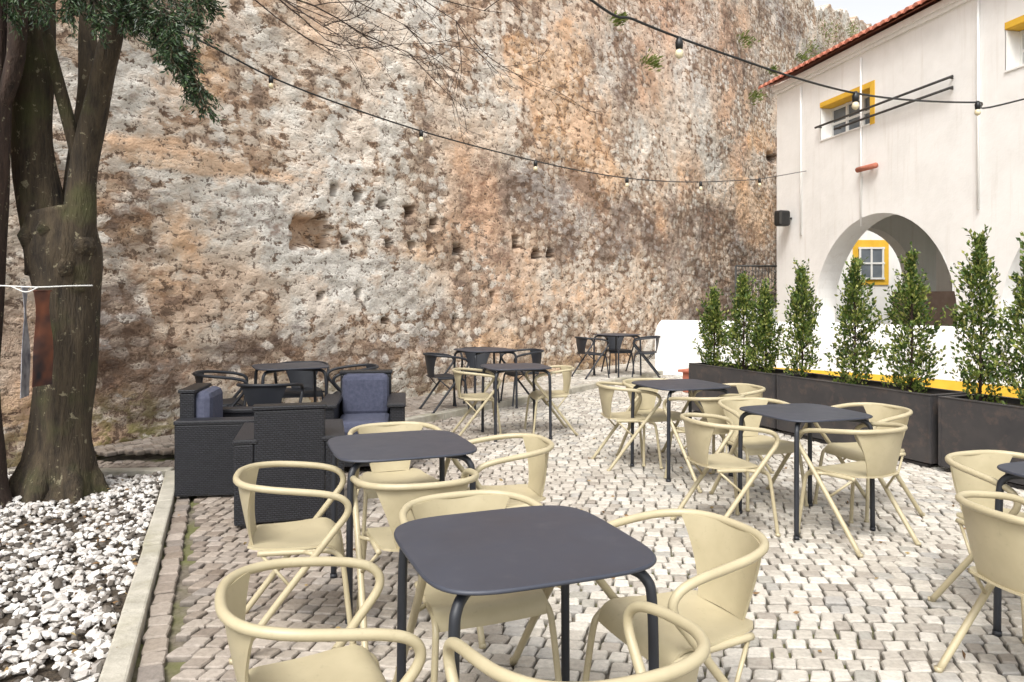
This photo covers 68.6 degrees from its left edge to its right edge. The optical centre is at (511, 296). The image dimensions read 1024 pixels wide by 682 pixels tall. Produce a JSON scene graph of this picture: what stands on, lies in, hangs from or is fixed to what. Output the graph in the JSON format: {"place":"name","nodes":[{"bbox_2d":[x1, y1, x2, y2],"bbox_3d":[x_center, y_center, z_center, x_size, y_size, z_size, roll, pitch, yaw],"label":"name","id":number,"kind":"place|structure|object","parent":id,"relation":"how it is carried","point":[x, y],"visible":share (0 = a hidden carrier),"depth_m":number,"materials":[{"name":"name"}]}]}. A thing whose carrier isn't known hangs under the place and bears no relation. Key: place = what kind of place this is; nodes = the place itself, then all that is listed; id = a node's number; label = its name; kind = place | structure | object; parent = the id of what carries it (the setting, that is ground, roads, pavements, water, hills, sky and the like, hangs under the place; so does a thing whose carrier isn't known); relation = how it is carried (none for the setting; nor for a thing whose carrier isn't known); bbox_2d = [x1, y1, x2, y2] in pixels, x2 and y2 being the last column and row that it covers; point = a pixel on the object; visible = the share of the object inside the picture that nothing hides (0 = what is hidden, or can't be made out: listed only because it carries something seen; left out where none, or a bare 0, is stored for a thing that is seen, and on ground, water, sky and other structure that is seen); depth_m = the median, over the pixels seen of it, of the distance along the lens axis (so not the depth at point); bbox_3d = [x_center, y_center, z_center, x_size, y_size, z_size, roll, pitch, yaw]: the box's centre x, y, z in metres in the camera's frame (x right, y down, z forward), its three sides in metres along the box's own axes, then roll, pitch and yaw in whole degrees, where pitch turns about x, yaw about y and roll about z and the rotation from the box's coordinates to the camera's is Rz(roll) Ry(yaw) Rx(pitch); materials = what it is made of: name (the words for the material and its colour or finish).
{"place":"outdoors","nodes":[
{"label":"outdoors","id":0,"kind":"place"},
{"bbox_2d":[94,359,654,456],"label":"pavement cobbles","id":1,"kind":"object","parent":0,"point":[162,445],"visible":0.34,"depth_m":10.50,"materials":[{"name":"stone"}]},
{"bbox_2d":[193,370,248,406],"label":"dark cafe chair","id":2,"kind":"object","parent":1,"relation":"on","point":[199,375],"visible":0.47,"depth_m":7.00,"materials":[{"name":"black metal"}]},
{"bbox_2d":[252,362,328,401],"bbox_3d":[-2.200,1.055,7.450,0.700,0.750,0.700,0,0,-25],"label":"cafe table","id":3,"kind":"object","parent":1,"relation":"on","point":[268,368],"visible":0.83,"depth_m":7.34,"materials":[{"name":"black metal"}]},
{"bbox_2d":[274,361,329,402],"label":"dark cafe chair","id":4,"kind":"object","parent":1,"relation":"on","point":[305,378],"visible":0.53,"depth_m":8.20,"materials":[{"name":"black metal"}]},
{"bbox_2d":[328,363,378,393],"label":"dark cafe chair","id":5,"kind":"object","parent":1,"relation":"on","point":[369,366],"visible":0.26,"depth_m":7.92,"materials":[{"name":"black metal"}]},
{"bbox_2d":[419,352,469,412],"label":"dark cafe chair","id":6,"kind":"object","parent":1,"relation":"on","point":[430,358],"visible":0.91,"depth_m":9.36,"materials":[{"name":"black metal"}]},
{"bbox_2d":[459,347,501,403],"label":"dark cafe chair","id":7,"kind":"object","parent":1,"relation":"on","point":[482,359],"visible":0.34,"depth_m":10.53,"materials":[{"name":"black metal"}]},
{"bbox_2d":[453,347,517,411],"bbox_3d":[-0.350,1.055,9.750,0.700,0.750,0.700,0,0,-30],"label":"cafe table","id":8,"kind":"object","parent":1,"relation":"on","point":[482,350],"visible":0.9,"depth_m":9.63,"materials":[{"name":"black metal"}]},
{"bbox_2d":[572,336,609,378],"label":"dark cafe chair","id":9,"kind":"object","parent":1,"relation":"on","point":[581,342],"visible":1,"depth_m":13.25,"materials":[{"name":"black metal"}]},
{"bbox_2d":[593,333,641,377],"bbox_3d":[1.920,1.055,13.700,0.700,0.750,0.700,0,0,-40],"label":"cafe table","id":10,"kind":"object","parent":1,"relation":"on","point":[616,335],"visible":0.92,"depth_m":13.66,"materials":[{"name":"black metal"}]},
{"bbox_2d":[601,337,635,373],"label":"dark cafe chair","id":11,"kind":"object","parent":1,"relation":"on","point":[611,349],"visible":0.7,"depth_m":14.26,"materials":[{"name":"black metal"}]},
{"bbox_2d":[631,336,660,377],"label":"dark cafe chair","id":12,"kind":"object","parent":1,"relation":"on","point":[642,353],"visible":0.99,"depth_m":13.41,"materials":[{"name":"black metal"}]},
{"bbox_2d":[7,375,1023,681],"bbox_3d":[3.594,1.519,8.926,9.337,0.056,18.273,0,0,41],"label":"cobblestone paving","id":13,"kind":"structure","parent":0,"point":[811,577],"depth_m":4.01,"materials":[{"name":"stone"}]},
{"bbox_2d":[0,471,163,681],"bbox_3d":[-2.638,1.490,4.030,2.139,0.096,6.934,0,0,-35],"label":"white gravel","id":14,"kind":"structure","parent":13,"relation":"on","point":[57,608],"depth_m":4.02,"materials":[{"name":"white gravel"}]},
{"bbox_2d":[0,0,331,506],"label":"yew tree","id":15,"kind":"object","parent":14,"relation":"on","point":[59,238],"visible":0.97,"depth_m":5.56,"materials":[{"name":"green plant"}]},
{"bbox_2d":[0,0,601,508],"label":"bare tree","id":16,"kind":"object","parent":14,"relation":"on","point":[12,56],"depth_m":5.40,"materials":[{"name":"plant"}]},
{"bbox_2d":[0,285,92,292],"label":"white cord","id":17,"kind":"object","parent":16,"relation":"attached to","point":[35,287],"visible":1,"depth_m":5.20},
{"bbox_2d":[20,287,30,398],"bbox_3d":[-3.412,0.316,5.265,0.024,0.769,0.198,0,0,-20],"label":"hanging cloth","id":18,"kind":"object","parent":17,"relation":"hanging from","point":[25,369],"visible":0.92,"depth_m":5.26,"materials":[{"name":"grey fabric"}]},
{"bbox_2d":[32,290,52,386],"bbox_3d":[-3.281,0.286,5.250,0.021,0.669,0.182,0,0,14],"label":"hanging banner","id":19,"kind":"object","parent":17,"relation":"hanging from","point":[42,370],"visible":1,"depth_m":5.25,"materials":[{"name":"brown fabric"}]},
{"bbox_2d":[7,467,173,475],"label":"kerb","id":20,"kind":"structure","parent":13,"relation":"on","point":[127,471],"depth_m":6.36,"materials":[{"name":"stone"}]},
{"bbox_2d":[98,470,174,681],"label":"kerb","id":21,"kind":"structure","parent":13,"relation":"on","point":[120,662],"depth_m":3.67,"materials":[{"name":"concrete"}]},
{"bbox_2d":[136,496,190,681],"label":"cobblestone border course","id":22,"kind":"object","parent":13,"relation":"on","point":[155,642],"visible":0.83,"depth_m":3.69,"materials":[{"name":"stone"}]},
{"bbox_2d":[173,383,253,497],"bbox_3d":[-2.192,1.101,5.951,0.734,0.798,0.717,0,0,-8],"label":"rattan armchair","id":23,"kind":"object","parent":13,"relation":"on","point":[207,426],"visible":0.66,"depth_m":5.60,"materials":[{"name":"wicker"}]},
{"bbox_2d":[236,383,303,405],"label":"dark cafe chair","id":24,"kind":"object","parent":13,"relation":"on","point":[263,394],"visible":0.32,"depth_m":6.73,"materials":[{"name":"black metal"}]},
{"bbox_2d":[233,402,344,527],"bbox_3d":[-1.542,1.105,5.268,0.710,0.790,0.726,0,0,-14],"label":"rattan armchair","id":25,"kind":"object","parent":13,"relation":"on","point":[305,431],"visible":0.81,"depth_m":4.93,"materials":[{"name":"wicker"}]},
{"bbox_2d":[229,461,356,664],"bbox_3d":[-0.978,1.142,3.378,0.519,0.733,0.569,0,0,-15],"label":"cream cafe chair","id":26,"kind":"object","parent":13,"relation":"on","point":[317,534],"visible":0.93,"depth_m":3.26,"materials":[{"name":"paint"}]},
{"bbox_2d":[214,556,425,681],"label":"cream cafe chair","id":27,"kind":"object","parent":13,"relation":"on","point":[339,661],"visible":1,"depth_m":2.11,"materials":[{"name":"paint"}]},
{"bbox_2d":[321,369,405,466],"bbox_3d":[-1.319,1.093,6.712,0.732,0.815,0.749,0,0,-8],"label":"rattan armchair","id":28,"kind":"object","parent":13,"relation":"on","point":[365,397],"visible":0.53,"depth_m":6.83,"materials":[{"name":"fabric"}]},
{"bbox_2d":[348,421,450,542],"bbox_3d":[-0.683,1.142,4.427,0.569,0.733,0.519,0,0,-20],"label":"cream cafe chair","id":29,"kind":"object","parent":13,"relation":"on","point":[397,472],"visible":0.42,"depth_m":4.55,"materials":[{"name":"paint"}]},
{"bbox_2d":[327,430,476,623],"bbox_3d":[-0.570,1.125,3.840,0.700,0.750,0.700,0,0,-20],"label":"cafe table","id":30,"kind":"object","parent":13,"relation":"on","point":[358,450],"visible":0.82,"depth_m":3.74,"materials":[{"name":"grey metal"}]},
{"bbox_2d":[350,468,485,649],"bbox_3d":[-0.428,1.142,3.373,0.569,0.733,0.519,0,0,-16],"label":"cream cafe chair","id":31,"kind":"object","parent":13,"relation":"on","point":[394,499],"visible":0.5,"depth_m":3.19,"materials":[{"name":"paint"}]},
{"bbox_2d":[0,0,871,467],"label":"fortress wall","id":32,"kind":"structure","parent":13,"relation":"on","point":[260,222],"depth_m":10.85,"materials":[{"name":"brown stone"}]},
{"bbox_2d":[609,10,858,104],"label":"wall weeds","id":33,"kind":"object","parent":32,"relation":"attached to","point":[618,21],"depth_m":22.76,"materials":[{"name":"green plant"}]},
{"bbox_2d":[391,490,561,681],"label":"cream cafe chair","id":34,"kind":"object","parent":13,"relation":"on","point":[485,610],"visible":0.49,"depth_m":2.66,"materials":[{"name":"paint"}]},
{"bbox_2d":[451,368,502,439],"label":"cream cafe chair","id":35,"kind":"object","parent":13,"relation":"on","point":[484,397],"visible":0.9,"depth_m":7.93,"materials":[{"name":"paint"}]},
{"bbox_2d":[0,413,967,671],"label":"fallen leaves","id":36,"kind":"object","parent":13,"relation":"on","point":[306,585],"visible":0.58,"depth_m":4.43,"materials":[{"name":"brown plant"}]},
{"bbox_2d":[451,433,560,588],"bbox_3d":[-0.043,1.142,4.052,0.519,0.733,0.569,0,0,-16],"label":"cream cafe chair","id":37,"kind":"object","parent":13,"relation":"on","point":[539,448],"visible":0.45,"depth_m":4.14,"materials":[{"name":"paint"}]},
{"bbox_2d":[431,370,582,395],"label":"fallen stones","id":38,"kind":"object","parent":13,"relation":"on","point":[487,383],"visible":0.23,"depth_m":12.01,"materials":[{"name":"stone"}]},
{"bbox_2d":[481,363,551,441],"bbox_3d":[0.040,1.125,8.150,0.700,0.750,0.700,0,0,-15],"label":"cafe table","id":39,"kind":"object","parent":13,"relation":"on","point":[508,367],"visible":0.93,"depth_m":7.96,"materials":[{"name":"grey metal"}]},
{"bbox_2d":[500,348,546,406],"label":"dark cafe chair","id":40,"kind":"object","parent":13,"relation":"on","point":[536,354],"visible":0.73,"depth_m":10.18,"materials":[{"name":"black metal"}]},
{"bbox_2d":[394,505,658,681],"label":"cafe table","id":41,"kind":"object","parent":13,"relation":"on","point":[463,557],"visible":0.98,"depth_m":2.23,"materials":[{"name":"grey metal"}]},
{"bbox_2d":[405,370,662,421],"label":"kerb","id":42,"kind":"structure","parent":13,"relation":"on","point":[443,415],"depth_m":10.26,"materials":[{"name":"stone"}]},
{"bbox_2d":[523,365,577,435],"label":"cream cafe chair","id":43,"kind":"object","parent":13,"relation":"on","point":[537,395],"visible":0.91,"depth_m":8.32,"materials":[{"name":"paint"}]},
{"bbox_2d":[443,601,710,681],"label":"cream cafe chair","id":44,"kind":"object","parent":13,"relation":"on","point":[686,669],"visible":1,"depth_m":1.70,"materials":[{"name":"paint"}]},
{"bbox_2d":[591,381,662,470],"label":"cream cafe chair","id":45,"kind":"object","parent":13,"relation":"on","point":[606,393],"visible":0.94,"depth_m":6.57,"materials":[{"name":"paint"}]},
{"bbox_2d":[616,378,692,466],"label":"cream cafe chair","id":46,"kind":"object","parent":13,"relation":"on","point":[644,404],"visible":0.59,"depth_m":6.97,"materials":[{"name":"paint"}]},
{"bbox_2d":[582,508,768,681],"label":"cream cafe chair","id":47,"kind":"object","parent":13,"relation":"on","point":[729,553],"visible":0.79,"depth_m":2.53,"materials":[{"name":"paint"}]},
{"bbox_2d":[630,379,732,481],"bbox_3d":[1.450,1.125,6.480,0.700,0.750,0.700,0,0,-20],"label":"cafe table","id":48,"kind":"object","parent":13,"relation":"on","point":[671,386],"visible":0.9,"depth_m":6.36,"materials":[{"name":"grey metal"}]},
{"bbox_2d":[678,368,688,392],"bbox_3d":[3.350,1.320,11.400,0.600,0.360,1.600,0,0,-40],"label":"brick step","id":49,"kind":"object","parent":13,"relation":"on","point":[685,373],"visible":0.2,"depth_m":11.76,"materials":[{"name":"brick"}]},
{"bbox_2d":[663,394,753,492],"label":"cream cafe chair","id":50,"kind":"object","parent":13,"relation":"on","point":[710,405],"visible":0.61,"depth_m":5.89,"materials":[{"name":"paint"}]},
{"bbox_2d":[670,413,780,536],"bbox_3d":[1.373,1.142,4.878,0.519,0.733,0.569,0,0,-14],"label":"cream cafe chair","id":51,"kind":"object","parent":13,"relation":"on","point":[698,434],"visible":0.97,"depth_m":4.74,"materials":[{"name":"paint"}]},
{"bbox_2d":[691,383,773,473],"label":"cream cafe chair","id":52,"kind":"object","parent":13,"relation":"on","point":[748,390],"visible":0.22,"depth_m":6.66,"materials":[{"name":"paint"}]},
{"bbox_2d":[689,362,808,431],"bbox_3d":[2.832,1.191,9.134,0.516,0.668,1.560,0,0,-23],"label":"planter box","id":53,"kind":"object","parent":13,"relation":"on","point":[717,374],"visible":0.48,"depth_m":8.96,"materials":[{"name":"grey metal"}]},
{"bbox_2d":[692,280,731,367],"bbox_3d":[2.599,0.388,9.682,0.506,1.224,0.491,0,0,-34],"label":"potted cypress shrub","id":54,"kind":"object","parent":53,"relation":"in","point":[711,322],"visible":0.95,"depth_m":9.62,"materials":[{"name":"green plant"}]},
{"bbox_2d":[721,270,763,370],"bbox_3d":[2.847,0.338,9.171,0.572,1.324,0.546,0,0,0],"label":"potted cypress shrub","id":55,"kind":"object","parent":53,"relation":"in","point":[740,300],"visible":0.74,"depth_m":9.13,"materials":[{"name":"green plant"}]},
{"bbox_2d":[742,276,787,372],"bbox_3d":[2.975,0.377,8.794,0.521,1.246,0.482,0,0,0],"label":"potted cypress shrub","id":56,"kind":"object","parent":53,"relation":"in","point":[765,319],"visible":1,"depth_m":8.76,"materials":[{"name":"green plant"}]},
{"bbox_2d":[735,265,776,321],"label":"iron gate","id":57,"kind":"structure","parent":13,"relation":"on","point":[758,281],"depth_m":19.39,"materials":[{"name":"black metal"}]},
{"bbox_2d":[709,397,808,511],"bbox_3d":[1.818,1.142,5.558,0.569,0.733,0.519,0,0,-15],"label":"cream cafe chair","id":58,"kind":"object","parent":13,"relation":"on","point":[754,443],"visible":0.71,"depth_m":5.63,"materials":[{"name":"paint"}]},
{"bbox_2d":[738,403,875,539],"bbox_3d":[1.950,1.133,5.020,0.686,0.735,0.686,0,0,-18],"label":"cafe table","id":59,"kind":"object","parent":13,"relation":"on","point":[800,413],"visible":0.91,"depth_m":4.89,"materials":[{"name":"grey metal"}]},
{"bbox_2d":[655,320,1023,397],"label":"white wall","id":60,"kind":"structure","parent":13,"relation":"on","point":[676,351],"depth_m":12.76,"materials":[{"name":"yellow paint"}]},
{"bbox_2d":[799,422,920,557],"bbox_3d":[2.133,1.142,4.653,0.569,0.733,0.519,0,0,-25],"label":"cream cafe chair","id":61,"kind":"object","parent":13,"relation":"on","point":[881,449],"visible":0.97,"depth_m":4.51,"materials":[{"name":"paint"}]},
{"bbox_2d":[813,402,924,522],"bbox_3d":[2.507,1.142,5.303,0.519,0.733,0.569,0,0,-20],"label":"cream cafe chair","id":62,"kind":"object","parent":13,"relation":"on","point":[878,412],"visible":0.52,"depth_m":5.35,"materials":[{"name":"paint"}]},
{"bbox_2d":[777,373,968,467],"bbox_3d":[3.519,1.191,7.515,0.516,0.668,1.880,0,0,-23],"label":"planter box","id":63,"kind":"object","parent":13,"relation":"on","point":[919,446],"visible":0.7,"depth_m":7.27,"materials":[{"name":"grey metal"}]},
{"bbox_2d":[778,258,822,376],"bbox_3d":[3.181,0.282,8.250,0.518,1.437,0.524,0,0,0],"label":"potted cypress shrub","id":64,"kind":"object","parent":63,"relation":"in","point":[801,304],"visible":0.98,"depth_m":8.23,"materials":[{"name":"green plant"}]},
{"bbox_2d":[823,255,890,385],"bbox_3d":[3.478,0.281,7.568,0.650,1.438,0.621,0,0,28],"label":"potted cypress shrub","id":65,"kind":"object","parent":63,"relation":"in","point":[853,300],"visible":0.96,"depth_m":7.57,"materials":[{"name":"green plant"}]},
{"bbox_2d":[872,241,947,392],"bbox_3d":[3.670,0.235,7.007,0.686,1.531,0.550,0,0,0],"label":"potted cypress shrub","id":66,"kind":"object","parent":63,"relation":"in","point":[913,294],"visible":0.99,"depth_m":6.97,"materials":[{"name":"green plant"}]},
{"bbox_2d":[835,230,953,324],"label":"annex building","id":67,"kind":"structure","parent":13,"relation":"on","point":[881,261],"depth_m":24.30,"materials":[{"name":"white paint"}]},
{"bbox_2d":[853,240,888,284],"bbox_3d":[11.595,-1.115,24.255,1.150,1.450,0.110,0,0,0],"label":"window","id":68,"kind":"structure","parent":67,"relation":"in","point":[876,266],"depth_m":24.23,"materials":[{"name":"yellow paint"}]},
{"bbox_2d":[868,214,924,290],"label":"porch end arch","id":69,"kind":"structure","parent":13,"relation":"on","point":[898,234],"depth_m":18.07,"materials":[{"name":"white paint"}]},
{"bbox_2d":[777,0,1023,327],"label":"walls","id":70,"kind":"structure","parent":13,"relation":"on","point":[923,175],"depth_m":13.44,"materials":[{"name":"white paint"}]},
{"bbox_2d":[135,13,804,190],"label":"string lights","id":71,"kind":"object","parent":70,"relation":"attached to","point":[421,132],"visible":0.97,"depth_m":8.02,"materials":[{"name":"black plastic"}]},
{"bbox_2d":[774,210,791,226],"bbox_3d":[6.277,-1.814,17.349,0.432,0.360,0.240,0,0,-20],"label":"loudspeaker","id":72,"kind":"object","parent":70,"relation":"attached to","point":[782,218],"visible":1,"depth_m":17.23,"materials":[{"name":"black plastic"}]},
{"bbox_2d":[590,0,1023,115],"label":"string lights","id":73,"kind":"object","parent":70,"relation":"attached to","point":[679,54],"visible":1,"depth_m":4.95,"materials":[{"name":"black plastic"}]},
{"bbox_2d":[819,80,874,141],"bbox_3d":[6.992,-3.780,15.435,0.320,0.840,1.780,0,0,-11],"label":"window","id":74,"kind":"structure","parent":70,"relation":"attached to","point":[838,106],"depth_m":15.75,"materials":[{"name":"yellow paint"}]},
{"bbox_2d":[758,0,941,88],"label":"tiled roof","id":75,"kind":"structure","parent":70,"relation":"on","point":[893,19],"depth_m":14.96,"materials":[{"name":"ceramic"}]},
{"bbox_2d":[855,162,877,172],"bbox_3d":[6.944,-2.533,14.633,0.186,0.142,0.550,0,0,-11],"label":"spout","id":76,"kind":"object","parent":70,"relation":"attached to","point":[866,167],"visible":1,"depth_m":14.56,"materials":[{"name":"ceramic"}]},
{"bbox_2d":[772,0,969,95],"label":"cornice","id":77,"kind":"structure","parent":70,"relation":"on","point":[914,21],"depth_m":14.44,"materials":[{"name":"white paint"}]},
{"bbox_2d":[814,75,953,129],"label":"awning rails","id":78,"kind":"object","parent":70,"relation":"attached to","point":[898,96],"visible":1,"depth_m":13.90,"materials":[{"name":"metal"}]},
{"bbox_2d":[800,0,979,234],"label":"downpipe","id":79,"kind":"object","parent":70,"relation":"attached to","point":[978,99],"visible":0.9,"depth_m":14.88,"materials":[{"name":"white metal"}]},
{"bbox_2d":[1004,15,1023,72],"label":"window","id":80,"kind":"structure","parent":70,"relation":"attached to","point":[1014,28],"depth_m":11.56,"materials":[{"name":"yellow paint"}]},
{"bbox_2d":[893,291,957,325],"bbox_3d":[10.105,0.690,10.479,0.100,1.620,13.800,0,0,-11],"label":"porch parapet screen","id":81,"kind":"object","parent":13,"relation":"on","point":[939,300],"depth_m":15.81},
{"bbox_2d":[928,450,1023,643],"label":"cream cafe chair","id":82,"kind":"object","parent":13,"relation":"on","point":[975,470],"visible":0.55,"depth_m":3.73,"materials":[{"name":"paint"}]},
{"bbox_2d":[934,490,1023,672],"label":"cream cafe chair","id":83,"kind":"object","parent":13,"relation":"on","point":[996,539],"visible":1,"depth_m":2.80,"materials":[{"name":"paint"}]},
{"bbox_2d":[938,394,1023,489],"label":"planter box","id":84,"kind":"object","parent":13,"relation":"on","point":[965,423],"visible":0.57,"depth_m":6.18,"materials":[{"name":"grey metal"}]},
{"bbox_2d":[940,224,1021,402],"bbox_3d":[3.947,0.193,6.385,0.594,1.615,0.607,0,0,-41],"label":"potted cypress shrub","id":85,"kind":"object","parent":84,"relation":"in","point":[981,269],"visible":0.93,"depth_m":6.37,"materials":[{"name":"green plant"}]},
{"bbox_2d":[981,231,1023,405],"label":"potted cypress shrub","id":86,"kind":"object","parent":84,"relation":"in","point":[1018,291],"visible":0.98,"depth_m":6.03,"materials":[{"name":"green plant"}]},
{"bbox_2d":[992,461,1023,636],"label":"cafe table","id":87,"kind":"object","parent":13,"relation":"on","point":[1013,470],"visible":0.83,"depth_m":3.32,"materials":[{"name":"grey metal"}]},
{"bbox_2d":[813,0,919,25],"label":"sky","id":88,"kind":"structure","parent":0,"point":[873,12],"materials":[{"name":"white"}]}
]}

